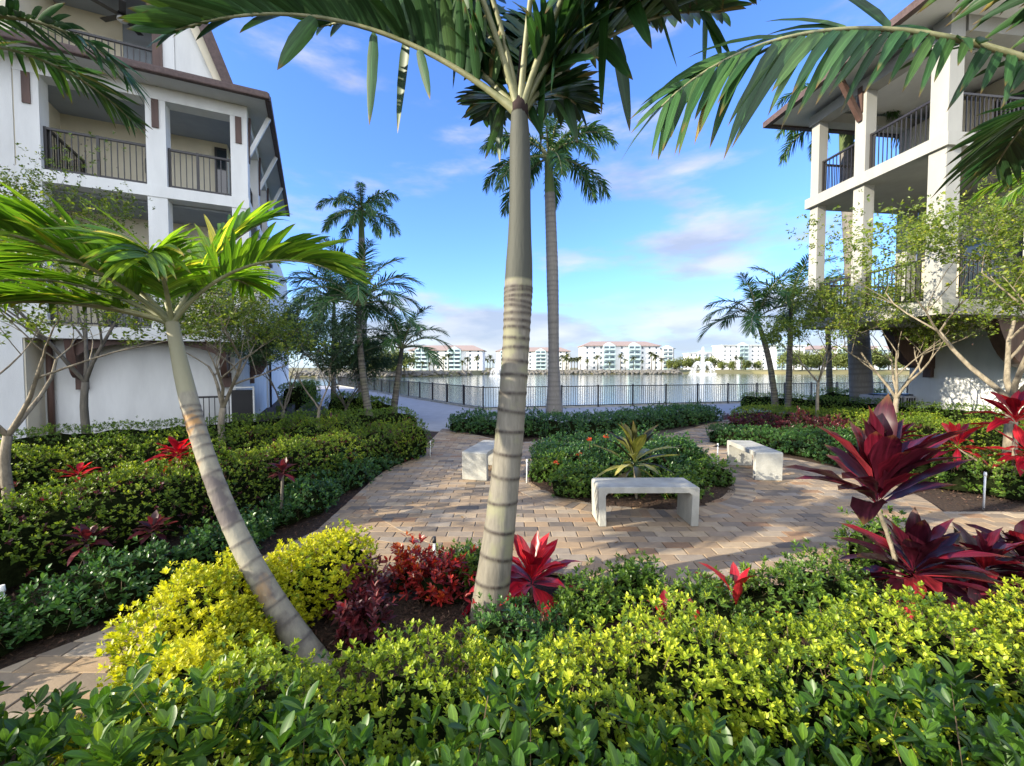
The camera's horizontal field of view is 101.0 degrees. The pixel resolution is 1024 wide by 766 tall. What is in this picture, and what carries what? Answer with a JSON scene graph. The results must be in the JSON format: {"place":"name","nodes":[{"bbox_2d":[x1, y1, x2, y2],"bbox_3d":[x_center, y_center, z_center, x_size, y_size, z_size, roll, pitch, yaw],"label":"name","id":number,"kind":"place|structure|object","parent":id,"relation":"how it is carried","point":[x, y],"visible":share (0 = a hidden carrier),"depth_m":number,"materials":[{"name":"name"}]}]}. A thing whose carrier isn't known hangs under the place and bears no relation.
{"place":"outdoors","nodes":[
{"label":"outdoors","id":0,"kind":"place"},
{"bbox_2d":[0,478,534,754],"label":"garden path","id":1,"kind":"structure","parent":0,"point":[62,667],"depth_m":2.66,"materials":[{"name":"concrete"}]},
{"bbox_2d":[419,429,525,458],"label":"lakeside path","id":2,"kind":"structure","parent":0,"point":[446,439],"depth_m":10.58,"materials":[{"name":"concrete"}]},
{"bbox_2d":[0,385,1023,765],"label":"ground","id":3,"kind":"structure","parent":0,"point":[38,647],"depth_m":3.37,"materials":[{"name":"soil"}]},
{"bbox_2d":[0,0,152,137],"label":"palm tree","id":4,"kind":"object","parent":3,"relation":"on","point":[10,13],"visible":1,"depth_m":4.12,"materials":[{"name":"green plant"}]},
{"bbox_2d":[49,462,103,500],"bbox_3d":[-4.427,1.258,4.366,0.405,0.909,0.383,0,2,0],"label":"cordyline","id":5,"kind":"object","parent":3,"relation":"on","point":[80,467],"visible":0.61,"depth_m":4.33,"materials":[{"name":"red plant"}]},
{"bbox_2d":[0,131,154,433],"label":"crape myrtle","id":6,"kind":"object","parent":3,"relation":"on","point":[84,400],"visible":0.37,"depth_m":7.71,"materials":[{"name":"green plant"}]},
{"bbox_2d":[60,523,113,583],"bbox_3d":[-3.526,1.454,3.514,0.308,0.578,0.315,1,2,33],"label":"cordyline","id":7,"kind":"object","parent":3,"relation":"on","point":[85,532],"visible":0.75,"depth_m":3.48,"materials":[{"name":"red plant"}]},
{"bbox_2d":[0,186,272,508],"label":"crape myrtle","id":8,"kind":"object","parent":3,"relation":"on","point":[6,478],"visible":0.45,"depth_m":5.15,"materials":[{"name":"green plant"}]},
{"bbox_2d":[0,0,289,438],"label":"apartment building","id":9,"kind":"structure","parent":3,"relation":"on","point":[208,147],"depth_m":10.96,"materials":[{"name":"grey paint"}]},
{"bbox_2d":[91,0,143,35],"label":"ceiling fan","id":10,"kind":"object","parent":9,"relation":"hanging from","point":[121,11],"visible":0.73,"depth_m":11.16,"materials":[{"name":"brown metal"}]},
{"bbox_2d":[105,280,150,327],"bbox_3d":[-10.654,-2.567,11.990,1.360,2.100,0.033,-1,2,-25],"label":"window","id":11,"kind":"structure","parent":9,"relation":"in","point":[125,315],"depth_m":11.93,"materials":[{"name":"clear glass"}]},
{"bbox_2d":[214,147,227,193],"bbox_3d":[-8.760,-6.047,12.733,0.300,2.020,0.062,-1,2,-25],"label":"door","id":12,"kind":"structure","parent":9,"relation":"in","point":[218,152],"depth_m":12.70,"materials":[{"name":"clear glass"}]},
{"bbox_2d":[127,510,177,558],"bbox_3d":[-3.219,1.445,3.798,0.379,0.576,0.351,0,2,0],"label":"cordyline","id":13,"kind":"object","parent":3,"relation":"on","point":[155,521],"visible":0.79,"depth_m":3.79,"materials":[{"name":"red plant"}]},
{"bbox_2d":[141,436,195,470],"bbox_3d":[-4.222,1.169,5.306,0.616,1.017,0.653,0,2,0],"label":"cordyline","id":14,"kind":"object","parent":3,"relation":"on","point":[178,447],"visible":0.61,"depth_m":5.27,"materials":[{"name":"red plant"}]},
{"bbox_2d":[0,409,365,509],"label":"hedge","id":15,"kind":"object","parent":3,"relation":"on","point":[31,470],"visible":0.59,"depth_m":5.99,"materials":[{"name":"green plant"}]},
{"bbox_2d":[0,181,374,671],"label":"palm tree","id":16,"kind":"object","parent":3,"relation":"on","point":[130,268],"visible":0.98,"depth_m":2.79,"materials":[{"name":"green plant"}]},
{"bbox_2d":[0,404,417,460],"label":"hedge","id":17,"kind":"object","parent":3,"relation":"on","point":[51,440],"visible":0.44,"depth_m":8.28,"materials":[{"name":"green plant"}]},
{"bbox_2d":[0,444,426,656],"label":"ground shrub","id":18,"kind":"object","parent":3,"relation":"on","point":[109,589],"visible":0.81,"depth_m":3.35,"materials":[{"name":"green plant"}]},
{"bbox_2d":[47,518,382,765],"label":"golden shrub","id":19,"kind":"object","parent":3,"relation":"on","point":[199,623],"visible":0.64,"depth_m":2.42,"materials":[{"name":"yellow plant"}]},
{"bbox_2d":[0,414,434,597],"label":"hedge","id":20,"kind":"object","parent":3,"relation":"on","point":[32,542],"visible":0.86,"depth_m":4.37,"materials":[{"name":"green plant"}]},
{"bbox_2d":[198,386,254,424],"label":"service gate","id":21,"kind":"structure","parent":3,"relation":"on","point":[241,402],"depth_m":11.70,"materials":[{"name":"white metal"}]},
{"bbox_2d":[117,243,349,443],"bbox_3d":[-5.164,-0.253,7.124,3.781,3.731,4.256,0,2,0],"label":"crape myrtle","id":22,"kind":"object","parent":3,"relation":"on","point":[249,316],"visible":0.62,"depth_m":7.36,"materials":[{"name":"green plant"}]},
{"bbox_2d":[263,457,296,526],"bbox_3d":[-2.682,1.286,4.913,0.362,0.813,0.362,-1,2,-31],"label":"cordyline","id":23,"kind":"object","parent":3,"relation":"on","point":[282,465],"visible":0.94,"depth_m":4.94,"materials":[{"name":"red plant"}]},
{"bbox_2d":[196,297,372,418],"bbox_3d":[-6.202,-0.428,11.559,4.100,3.758,3.839,2,3,44],"label":"young tree","id":24,"kind":"object","parent":3,"relation":"on","point":[333,311],"visible":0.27,"depth_m":11.14,"materials":[{"name":"green plant"}]},
{"bbox_2d":[276,378,321,416],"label":"hedge","id":25,"kind":"object","parent":3,"relation":"on","point":[299,397],"visible":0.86,"depth_m":15.15,"materials":[{"name":"green plant"}]},
{"bbox_2d":[236,287,368,427],"bbox_3d":[-4.635,-0.247,9.356,2.812,3.556,1.722,0,2,0],"label":"young tree","id":26,"kind":"object","parent":3,"relation":"on","point":[343,338],"visible":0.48,"depth_m":9.31,"materials":[{"name":"green plant"}]},
{"bbox_2d":[285,310,415,416],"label":"young tree","id":27,"kind":"object","parent":3,"relation":"on","point":[378,366],"visible":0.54,"depth_m":14.15,"materials":[{"name":"green plant"}]},
{"bbox_2d":[286,237,425,415],"bbox_3d":[-4.594,-1.288,12.784,4.065,5.435,4.214,0,2,0],"label":"palm tree","id":28,"kind":"object","parent":3,"relation":"on","point":[359,293],"visible":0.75,"depth_m":12.45,"materials":[{"name":"green plant"}]},
{"bbox_2d":[321,390,395,415],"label":"hedge","id":29,"kind":"object","parent":3,"relation":"on","point":[335,403],"visible":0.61,"depth_m":14.31,"materials":[{"name":"green plant"}]},
{"bbox_2d":[321,552,399,617],"bbox_3d":[-1.187,1.547,3.147,0.592,0.581,0.597,1,2,18],"label":"croton","id":30,"kind":"object","parent":3,"relation":"on","point":[366,580],"visible":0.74,"depth_m":3.09,"materials":[{"name":"red plant"}]},
{"bbox_2d":[330,581,396,652],"bbox_3d":[-0.980,1.565,2.786,0.434,0.550,0.459,0,2,0],"label":"croton","id":31,"kind":"object","parent":3,"relation":"on","point":[362,622],"visible":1,"depth_m":2.75,"materials":[{"name":"red plant"}]},
{"bbox_2d":[348,301,455,413],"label":"palm tree","id":32,"kind":"object","parent":3,"relation":"on","point":[398,338],"visible":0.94,"depth_m":13.36,"materials":[{"name":"green plant"}]},
{"bbox_2d":[376,529,443,597],"bbox_3d":[-0.820,1.507,3.531,0.541,0.621,0.491,0,2,0],"label":"croton","id":33,"kind":"object","parent":3,"relation":"on","point":[404,565],"visible":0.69,"depth_m":3.44,"materials":[{"name":"red plant"}]},
{"bbox_2d":[398,544,477,606],"bbox_3d":[-0.554,1.557,3.355,0.595,0.506,0.628,0,2,0],"label":"croton","id":34,"kind":"object","parent":3,"relation":"on","point":[437,587],"visible":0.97,"depth_m":3.28,"materials":[{"name":"red plant"}]},
{"bbox_2d":[118,0,760,624],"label":"palm tree","id":35,"kind":"object","parent":3,"relation":"on","point":[528,56],"visible":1,"depth_m":3.15,"materials":[{"name":"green plant"}]},
{"bbox_2d":[431,537,482,591],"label":"shrub","id":36,"kind":"object","parent":3,"relation":"on","point":[473,558],"visible":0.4,"depth_m":3.49,"materials":[{"name":"green plant"}]},
{"bbox_2d":[0,627,1023,765],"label":"glossy shrub","id":37,"kind":"object","parent":3,"relation":"on","point":[101,736],"visible":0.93,"depth_m":1.37,"materials":[{"name":"green plant"}]},
{"bbox_2d":[462,531,583,619],"bbox_3d":[0.045,1.562,3.441,0.982,0.655,0.812,0,2,-9],"label":"cordyline","id":38,"kind":"object","parent":3,"relation":"on","point":[535,558],"visible":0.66,"depth_m":3.38,"materials":[{"name":"red plant"}]},
{"bbox_2d":[466,591,584,685],"bbox_3d":[0.096,1.612,2.710,0.785,0.570,0.725,0,2,0],"label":"shrub","id":39,"kind":"object","parent":3,"relation":"on","point":[493,624],"visible":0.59,"depth_m":2.69,"materials":[{"name":"green plant"}]},
{"bbox_2d":[281,386,783,431],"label":"promenade","id":40,"kind":"structure","parent":3,"relation":"on","point":[435,415],"depth_m":19.03,"materials":[{"name":"concrete"}]},
{"bbox_2d":[278,262,383,400],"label":"palm tree","id":41,"kind":"object","parent":40,"relation":"on","point":[330,275],"visible":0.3,"depth_m":17.96,"materials":[{"name":"green plant"}]},
{"bbox_2d":[314,181,400,396],"bbox_3d":[-7.425,-4.326,20.848,3.996,10.884,3.911,0,2,0],"label":"royal palm","id":42,"kind":"object","parent":40,"relation":"on","point":[367,210],"visible":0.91,"depth_m":20.50,"materials":[{"name":"green plant"}]},
{"bbox_2d":[478,114,618,412],"bbox_3d":[1.402,-4.688,16.690,5.379,11.902,5.265,0,2,0],"label":"royal palm","id":43,"kind":"object","parent":40,"relation":"on","point":[557,154],"visible":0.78,"depth_m":16.48,"materials":[{"name":"green plant"}]},
{"bbox_2d":[336,385,739,409],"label":"sea wall kerb","id":44,"kind":"structure","parent":3,"relation":"on","point":[474,407],"depth_m":20.63,"materials":[{"name":"concrete"}]},
{"bbox_2d":[337,376,908,409],"bbox_3d":[9.606,0.364,26.389,60.350,1.055,20.407,0,2,12],"label":"lake fence","id":45,"kind":"object","parent":44,"relation":"on","point":[384,385],"visible":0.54,"depth_m":21.43,"materials":[{"name":"brown metal"}]},
{"bbox_2d":[115,574,1023,765],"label":"golden shrub","id":46,"kind":"object","parent":3,"relation":"on","point":[667,673],"visible":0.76,"depth_m":1.81,"materials":[{"name":"green plant"}]},
{"bbox_2d":[445,399,724,436],"bbox_3d":[2.859,1.056,12.776,9.562,0.903,3.389,-1,2,-17],"label":"hedge","id":47,"kind":"object","parent":3,"relation":"on","point":[675,415],"visible":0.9,"depth_m":11.88,"materials":[{"name":"green plant"}]},
{"bbox_2d":[550,557,629,630],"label":"shrub","id":48,"kind":"object","parent":3,"relation":"on","point":[587,603],"visible":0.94,"depth_m":3.06,"materials":[{"name":"green plant"}]},
{"bbox_2d":[601,549,667,608],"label":"shrub","id":49,"kind":"object","parent":3,"relation":"on","point":[627,578],"visible":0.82,"depth_m":3.27,"materials":[{"name":"green plant"}]},
{"bbox_2d":[643,419,726,446],"bbox_3d":[6.071,1.402,12.384,8.591,0.030,2.407,-2,3,-40],"label":"lakeside walk bed","id":50,"kind":"object","parent":3,"relation":"on","point":[673,430],"visible":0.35,"depth_m":12.55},
{"bbox_2d":[652,420,729,446],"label":"lakeside walk","id":51,"kind":"structure","parent":50,"relation":"on","point":[697,434],"depth_m":11.53,"materials":[{"name":"concrete"}]},
{"bbox_2d":[643,564,771,649],"bbox_3d":[1.395,1.565,3.011,0.767,0.500,0.733,0,2,-12],"label":"shrub","id":52,"kind":"object","parent":3,"relation":"on","point":[721,606],"visible":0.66,"depth_m":2.97,"materials":[{"name":"green plant"}]},
{"bbox_2d":[695,562,784,615],"bbox_3d":[1.584,1.529,3.052,0.263,0.461,0.643,-1,3,-35],"label":"cordyline","id":53,"kind":"object","parent":3,"relation":"on","point":[741,579],"visible":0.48,"depth_m":3.07,"materials":[{"name":"red plant"}]},
{"bbox_2d":[697,266,805,409],"bbox_3d":[8.865,-1.343,15.555,3.908,5.298,3.968,0,2,0],"label":"palm tree","id":54,"kind":"object","parent":3,"relation":"on","point":[769,362],"visible":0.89,"depth_m":15.31,"materials":[{"name":"green plant"}]},
{"bbox_2d":[721,555,837,639],"bbox_3d":[1.917,1.503,3.046,0.696,0.526,0.769,0,2,0],"label":"shrub","id":55,"kind":"object","parent":3,"relation":"on","point":[765,595],"visible":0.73,"depth_m":2.99,"materials":[{"name":"green plant"}]},
{"bbox_2d":[725,253,850,412],"bbox_3d":[10.364,-1.679,15.785,4.271,5.950,4.302,0,2,0],"label":"palm tree","id":56,"kind":"object","parent":3,"relation":"on","point":[789,369],"visible":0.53,"depth_m":15.67,"materials":[{"name":"green plant"}]},
{"bbox_2d":[705,420,919,446],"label":"hedge","id":57,"kind":"object","parent":3,"relation":"on","point":[720,436],"visible":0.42,"depth_m":9.84,"materials":[{"name":"green plant"}]},
{"bbox_2d":[769,422,856,464],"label":"ground shrub","id":58,"kind":"object","parent":3,"relation":"on","point":[815,448],"visible":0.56,"depth_m":8.63,"materials":[{"name":"green plant"}]},
{"bbox_2d":[723,406,920,436],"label":"hedge","id":59,"kind":"object","parent":3,"relation":"on","point":[778,423],"visible":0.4,"depth_m":10.81,"materials":[{"name":"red plant"}]},
{"bbox_2d":[622,0,1023,196],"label":"palm tree","id":60,"kind":"object","parent":3,"relation":"on","point":[993,145],"visible":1,"depth_m":2.95,"materials":[{"name":"green plant"}]},
{"bbox_2d":[775,265,872,392],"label":"palm tree","id":61,"kind":"object","parent":3,"relation":"on","point":[829,379],"visible":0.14,"depth_m":16.71,"materials":[{"name":"green plant"}]},
{"bbox_2d":[778,538,891,628],"bbox_3d":[2.409,1.493,3.192,0.809,0.602,0.721,0,2,0],"label":"shrub","id":62,"kind":"object","parent":3,"relation":"on","point":[838,583],"visible":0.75,"depth_m":3.11,"materials":[{"name":"green plant"}]},
{"bbox_2d":[752,269,919,418],"bbox_3d":[8.283,-0.734,11.506,2.260,4.372,3.997,-1,2,-24],"label":"crape myrtle","id":63,"kind":"object","parent":3,"relation":"on","point":[775,336],"visible":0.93,"depth_m":11.40,"materials":[{"name":"green plant"}]},
{"bbox_2d":[774,82,900,401],"bbox_3d":[11.638,-4.910,15.021,4.406,12.514,4.312,0,2,0],"label":"royal palm","id":64,"kind":"object","parent":3,"relation":"on","point":[860,374],"visible":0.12,"depth_m":14.97,"materials":[{"name":"green plant"}]},
{"bbox_2d":[729,401,952,429],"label":"hedge","id":65,"kind":"object","parent":3,"relation":"on","point":[786,409],"visible":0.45,"depth_m":12.03,"materials":[{"name":"green plant"}]},
{"bbox_2d":[813,386,889,401],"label":"hedge","id":66,"kind":"object","parent":3,"relation":"on","point":[834,394],"visible":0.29,"depth_m":16.22,"materials":[{"name":"green plant"}]},
{"bbox_2d":[831,504,921,585],"bbox_3d":[3.349,1.420,3.752,0.734,0.720,0.776,0,2,0],"label":"shrub","id":67,"kind":"object","parent":3,"relation":"on","point":[856,548],"visible":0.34,"depth_m":3.74,"materials":[{"name":"green plant"}]},
{"bbox_2d":[739,391,1022,431],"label":"hedge","id":68,"kind":"object","parent":3,"relation":"on","point":[954,415],"visible":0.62,"depth_m":13.72,"materials":[{"name":"green plant"}]},
{"bbox_2d":[859,393,902,406],"bbox_3d":[12.411,0.819,14.227,0.800,0.910,0.825,0,2,-7],"label":"concrete bench","id":69,"kind":"object","parent":3,"relation":"on","point":[878,395],"visible":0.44,"depth_m":14.02,"materials":[{"name":"concrete"}]},
{"bbox_2d":[763,0,1023,413],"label":"apartment building","id":70,"kind":"structure","parent":3,"relation":"on","point":[927,128],"depth_m":11.69,"materials":[{"name":"white paint"}]},
{"bbox_2d":[958,227,1023,298],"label":"balcony railing","id":71,"kind":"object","parent":70,"relation":"in","point":[969,248],"depth_m":12.10,"materials":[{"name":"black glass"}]},
{"bbox_2d":[785,393,1010,633],"bbox_3d":[2.767,0.922,3.065,1.396,1.676,1.112,-1,3,-35],"label":"cordyline","id":72,"kind":"object","parent":3,"relation":"on","point":[881,460],"visible":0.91,"depth_m":3.04,"materials":[{"name":"red plant"}]},
{"bbox_2d":[785,167,1023,467],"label":"crape myrtle","id":73,"kind":"object","parent":3,"relation":"on","point":[942,239],"visible":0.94,"depth_m":7.76,"materials":[{"name":"green plant"}]},
{"bbox_2d":[801,256,1023,415],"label":"crape myrtle","id":74,"kind":"object","parent":3,"relation":"on","point":[926,337],"visible":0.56,"depth_m":10.77,"materials":[{"name":"green plant"}]},
{"bbox_2d":[841,411,1023,459],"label":"hedge","id":75,"kind":"object","parent":3,"relation":"on","point":[981,437],"visible":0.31,"depth_m":8.55,"materials":[{"name":"green plant"}]},
{"bbox_2d":[889,519,1023,604],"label":"cordyline","id":76,"kind":"object","parent":3,"relation":"on","point":[989,541],"visible":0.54,"depth_m":3.33,"materials":[{"name":"red plant"}]},
{"bbox_2d":[902,437,1023,499],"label":"ground shrub","id":77,"kind":"object","parent":3,"relation":"on","point":[1004,482],"visible":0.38,"depth_m":6.18,"materials":[{"name":"green plant"}]},
{"bbox_2d":[927,390,1023,475],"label":"cordyline","id":78,"kind":"object","parent":3,"relation":"on","point":[1014,404],"visible":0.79,"depth_m":6.22,"materials":[{"name":"red plant"}]},
{"bbox_2d":[966,172,1023,213],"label":"palm tree","id":79,"kind":"object","parent":3,"relation":"on","point":[1015,192],"visible":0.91,"depth_m":6.15,"materials":[{"name":"green plant"}]},
{"bbox_2d":[210,0,913,367],"label":"sky","id":80,"kind":"structure","parent":0,"point":[675,235],"materials":[{"name":"blue"}]},
{"bbox_2d":[289,374,908,406],"bbox_3d":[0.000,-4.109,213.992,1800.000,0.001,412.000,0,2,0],"label":"lake water","id":81,"kind":"structure","parent":0,"point":[678,390],"depth_m":92.01,"materials":[{"name":"grey liquid"}]},
{"bbox_2d":[289,368,909,377],"bbox_3d":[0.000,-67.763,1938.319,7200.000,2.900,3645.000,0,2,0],"label":"shore","id":82,"kind":"structure","parent":0,"point":[719,371],"depth_m":244.76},
{"bbox_2d":[407,345,486,369],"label":"lakeside apartments","id":83,"kind":"structure","parent":82,"relation":"on","point":[466,351],"depth_m":233.44,"materials":[{"name":"paint"}]},
{"bbox_2d":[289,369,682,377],"bbox_3d":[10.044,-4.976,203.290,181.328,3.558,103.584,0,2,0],"label":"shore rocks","id":84,"kind":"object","parent":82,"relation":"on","point":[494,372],"visible":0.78,"depth_m":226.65,"materials":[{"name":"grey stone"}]},
{"bbox_2d":[495,347,570,369],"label":"lakeside apartments","id":85,"kind":"structure","parent":82,"relation":"on","point":[538,358],"depth_m":298.84,"materials":[{"name":"paint"}]},
{"bbox_2d":[578,341,661,369],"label":"lakeside apartments","id":86,"kind":"structure","parent":82,"relation":"on","point":[609,351],"depth_m":255.08,"materials":[{"name":"paint"}]},
{"bbox_2d":[659,345,675,369],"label":"lakeside apartments","id":87,"kind":"structure","parent":82,"relation":"on","point":[667,352],"depth_m":298.31,"materials":[{"name":"paint"}]},
{"bbox_2d":[682,351,712,368],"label":"lakeside apartments","id":88,"kind":"structure","parent":82,"relation":"on","point":[700,353],"depth_m":379.32,"materials":[{"name":"white paint"}]},
{"bbox_2d":[712,342,806,369],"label":"lakeside apartments","id":89,"kind":"structure","parent":82,"relation":"on","point":[751,353],"depth_m":330.64,"materials":[{"name":"white paint"}]},
{"bbox_2d":[774,350,812,369],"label":"lakeside tree","id":90,"kind":"object","parent":82,"relation":"on","point":[803,359],"visible":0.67,"depth_m":244.18,"materials":[{"name":"green plant"}]},
{"bbox_2d":[804,346,908,368],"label":"lakeside apartments","id":91,"kind":"structure","parent":82,"relation":"on","point":[816,348],"depth_m":340.32,"materials":[{"name":"paint"}]},
{"bbox_2d":[366,441,951,588],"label":"paved plaza","id":92,"kind":"structure","parent":0,"point":[768,520],"depth_m":5.06,"materials":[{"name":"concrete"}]},
{"bbox_2d":[462,440,494,480],"bbox_3d":[-0.470,1.323,7.373,0.420,0.460,1.164,1,2,14],"label":"concrete bench","id":93,"kind":"object","parent":92,"relation":"on","point":[477,459],"visible":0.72,"depth_m":6.83,"materials":[{"name":"white concrete"}]},
{"bbox_2d":[528,471,730,509],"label":"garden soil","id":94,"kind":"structure","parent":92,"relation":"on","point":[648,500],"depth_m":5.76,"materials":[{"name":"brown soil"}]},
{"bbox_2d":[527,447,575,483],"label":"round shrub","id":95,"kind":"object","parent":94,"relation":"on","point":[540,470],"visible":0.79,"depth_m":6.64,"materials":[{"name":"green plant"}]},
{"bbox_2d":[548,458,609,499],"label":"round shrub","id":96,"kind":"object","parent":94,"relation":"on","point":[573,486],"visible":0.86,"depth_m":5.91,"materials":[{"name":"green plant"}]},
{"bbox_2d":[529,423,711,478],"bbox_3d":[1.867,1.191,7.451,3.170,0.875,2.799,0,2,0],"label":"shrub bed","id":97,"kind":"object","parent":94,"relation":"on","point":[571,445],"visible":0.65,"depth_m":6.89,"materials":[{"name":"green plant"}]},
{"bbox_2d":[602,461,649,498],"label":"round shrub","id":98,"kind":"object","parent":94,"relation":"on","point":[613,475],"visible":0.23,"depth_m":5.94,"materials":[{"name":"green plant"}]},
{"bbox_2d":[592,421,679,498],"bbox_3d":[1.719,1.056,5.803,1.183,1.109,1.042,-1,2,-33],"label":"bromeliad","id":99,"kind":"object","parent":94,"relation":"on","point":[632,443],"visible":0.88,"depth_m":5.73,"materials":[{"name":"green plant"}]},
{"bbox_2d":[652,461,713,499],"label":"round shrub","id":100,"kind":"object","parent":94,"relation":"on","point":[688,473],"visible":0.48,"depth_m":5.87,"materials":[{"name":"green plant"}]},
{"bbox_2d":[688,452,738,486],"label":"round shrub","id":101,"kind":"object","parent":94,"relation":"on","point":[720,475],"visible":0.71,"depth_m":6.39,"materials":[{"name":"green plant"}]},
{"bbox_2d":[591,478,699,526],"bbox_3d":[1.565,1.408,5.035,1.164,0.460,0.420,0,2,-1],"label":"concrete bench","id":102,"kind":"object","parent":92,"relation":"on","point":[687,491],"visible":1,"depth_m":4.88,"materials":[{"name":"grey concrete"}]},
{"bbox_2d":[459,461,953,586],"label":"border pavers","id":103,"kind":"object","parent":92,"relation":"on","point":[934,517],"visible":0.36,"depth_m":5.37,"materials":[{"name":"concrete"}]},
{"bbox_2d":[727,440,782,480],"bbox_3d":[4.200,1.323,7.373,0.420,0.460,1.164,0,2,6],"label":"concrete bench","id":104,"kind":"object","parent":92,"relation":"on","point":[767,463],"visible":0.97,"depth_m":6.85,"materials":[{"name":"white concrete"}]},
{"bbox_2d":[944,512,1023,540],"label":"side path","id":105,"kind":"structure","parent":0,"point":[993,521],"depth_m":5.08,"materials":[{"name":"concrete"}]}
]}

